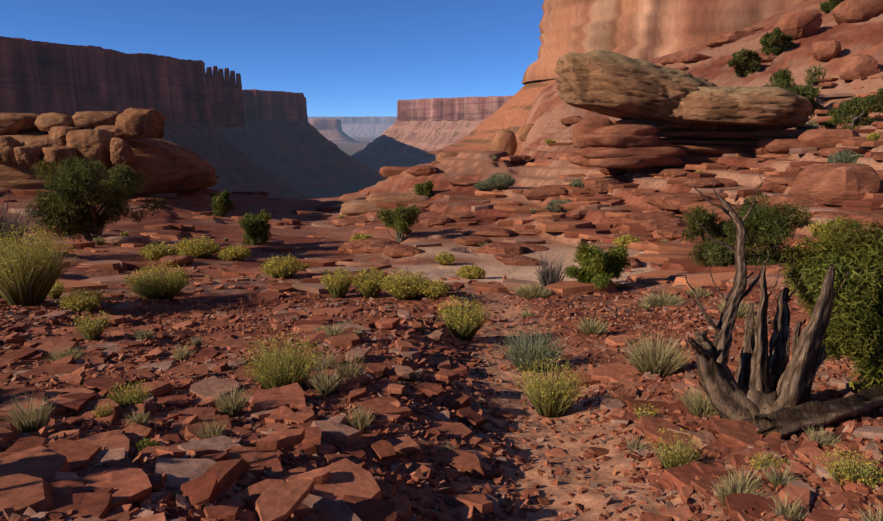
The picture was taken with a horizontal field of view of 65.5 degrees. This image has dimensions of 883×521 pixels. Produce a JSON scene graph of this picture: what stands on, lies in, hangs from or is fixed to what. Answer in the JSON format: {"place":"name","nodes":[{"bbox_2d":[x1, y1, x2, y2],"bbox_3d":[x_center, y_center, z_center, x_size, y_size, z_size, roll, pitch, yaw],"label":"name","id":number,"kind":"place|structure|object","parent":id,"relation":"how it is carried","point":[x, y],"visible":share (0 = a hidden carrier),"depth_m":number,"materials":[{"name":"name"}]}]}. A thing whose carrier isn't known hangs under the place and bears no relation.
{"place":"outdoors","nodes":[
{"label":"outdoors","id":0,"kind":"place"},
{"bbox_2d":[0,37,213,126],"bbox_3d":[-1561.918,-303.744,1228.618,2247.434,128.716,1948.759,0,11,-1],"label":"mesa cliff","id":1,"kind":"structure","parent":0,"point":[38,77],"depth_m":1092.15,"materials":[{"name":"brown stone"}]},
{"bbox_2d":[0,36,200,60],"bbox_3d":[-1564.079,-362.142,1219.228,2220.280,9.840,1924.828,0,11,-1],"label":"rim","id":2,"kind":"object","parent":1,"relation":"on","point":[79,45],"visible":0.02,"depth_m":1056.95,"materials":[{"name":"brown stone"}]},
{"bbox_2d":[206,66,244,127],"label":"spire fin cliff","id":3,"kind":"structure","parent":0,"point":[225,98],"depth_m":1428.79,"materials":[{"name":"brown stone"}]},
{"bbox_2d":[206,68,236,87],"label":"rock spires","id":4,"kind":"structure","parent":3,"relation":"on","point":[224,76],"depth_m":1427.71,"materials":[{"name":"brown stone"}]},
{"bbox_2d":[160,124,317,198],"bbox_3d":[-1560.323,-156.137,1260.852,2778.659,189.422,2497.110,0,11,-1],"label":"talus slope","id":5,"kind":"structure","parent":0,"point":[237,167],"depth_m":1272.76,"materials":[{"name":"brown stone"}]},
{"bbox_2d":[0,0,543,116],"label":"sky","id":6,"kind":"structure","parent":0,"point":[348,58],"materials":[{"name":"blue"}]},
{"bbox_2d":[242,89,307,121],"bbox_3d":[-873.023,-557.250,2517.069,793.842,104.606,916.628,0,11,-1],"label":"mesa cliff","id":7,"kind":"structure","parent":0,"point":[262,105],"depth_m":2288.25,"materials":[{"name":"brown stone"}]},
{"bbox_2d":[215,120,386,188],"bbox_3d":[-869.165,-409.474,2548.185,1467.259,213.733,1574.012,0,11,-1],"label":"talus slope","id":8,"kind":"structure","parent":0,"point":[303,154],"depth_m":2222.22,"materials":[{"name":"brown stone"}]},
{"bbox_2d":[309,119,341,129],"bbox_3d":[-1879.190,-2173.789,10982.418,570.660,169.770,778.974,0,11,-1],"label":"distant cliff","id":9,"kind":"structure","parent":0,"point":[326,124],"depth_m":10649.82,"materials":[{"name":"stone"}]},
{"bbox_2d":[318,129,360,142],"bbox_3d":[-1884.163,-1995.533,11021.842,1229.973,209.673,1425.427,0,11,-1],"label":"talus slope","id":10,"kind":"structure","parent":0,"point":[337,136],"depth_m":10606.25,"materials":[{"name":"brown stone"}]},
{"bbox_2d":[308,116,396,123],"bbox_3d":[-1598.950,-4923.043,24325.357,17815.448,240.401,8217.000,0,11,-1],"label":"distant mesa","id":11,"kind":"structure","parent":0,"point":[370,120],"depth_m":21585.82,"materials":[{"name":"stone"}]},
{"bbox_2d":[341,124,392,136],"bbox_3d":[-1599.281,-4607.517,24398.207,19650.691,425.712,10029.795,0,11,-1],"label":"cliff","id":12,"kind":"structure","parent":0,"point":[363,130],"depth_m":21332.65,"materials":[{"name":"stone"}]},
{"bbox_2d":[352,120,483,171],"bbox_3d":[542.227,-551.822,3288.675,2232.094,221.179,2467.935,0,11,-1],"label":"talus slope","id":13,"kind":"structure","parent":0,"point":[404,144],"depth_m":2755.23,"materials":[{"name":"brown stone"}]},
{"bbox_2d":[0,0,882,520],"bbox_3d":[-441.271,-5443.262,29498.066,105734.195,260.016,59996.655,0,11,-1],"label":"terrain","id":14,"kind":"structure","parent":0,"point":[550,110],"depth_m":19.91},
{"bbox_2d":[0,50,812,216],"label":"boulders","id":15,"kind":"object","parent":14,"relation":"on","point":[688,116],"visible":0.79,"depth_m":42.50,"materials":[{"name":"stone"}]},
{"bbox_2d":[365,191,507,280],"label":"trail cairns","id":16,"kind":"object","parent":14,"relation":"on","point":[504,276],"visible":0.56,"depth_m":17.27,"materials":[{"name":"stone"}]},
{"bbox_2d":[0,77,882,520],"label":"loose stones","id":17,"kind":"object","parent":14,"relation":"on","point":[38,481],"visible":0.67,"depth_m":4.53,"materials":[{"name":"brown stone"}]},
{"bbox_2d":[0,121,882,520],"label":"desert shrubs","id":18,"kind":"object","parent":14,"relation":"on","point":[30,277],"visible":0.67,"depth_m":7.30,"materials":[{"name":"green plant"}]},
{"bbox_2d":[159,0,882,283],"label":"rock ledges","id":19,"kind":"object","parent":14,"relation":"on","point":[816,185],"depth_m":31.09,"materials":[{"name":"stone"}]},
{"bbox_2d":[395,95,512,121],"bbox_3d":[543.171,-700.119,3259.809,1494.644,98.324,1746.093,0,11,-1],"label":"mesa cliff","id":20,"kind":"structure","parent":0,"point":[458,108],"depth_m":2762.58,"materials":[{"name":"red stone"}]},
{"bbox_2d":[426,78,556,154],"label":"rocky slope","id":21,"kind":"structure","parent":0,"point":[512,113],"depth_m":150.56,"materials":[{"name":"orange stone"}]},
{"bbox_2d":[522,0,805,84],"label":"cliff","id":22,"kind":"structure","parent":0,"point":[646,30],"depth_m":133.52,"materials":[{"name":"orange stone"}]}
]}

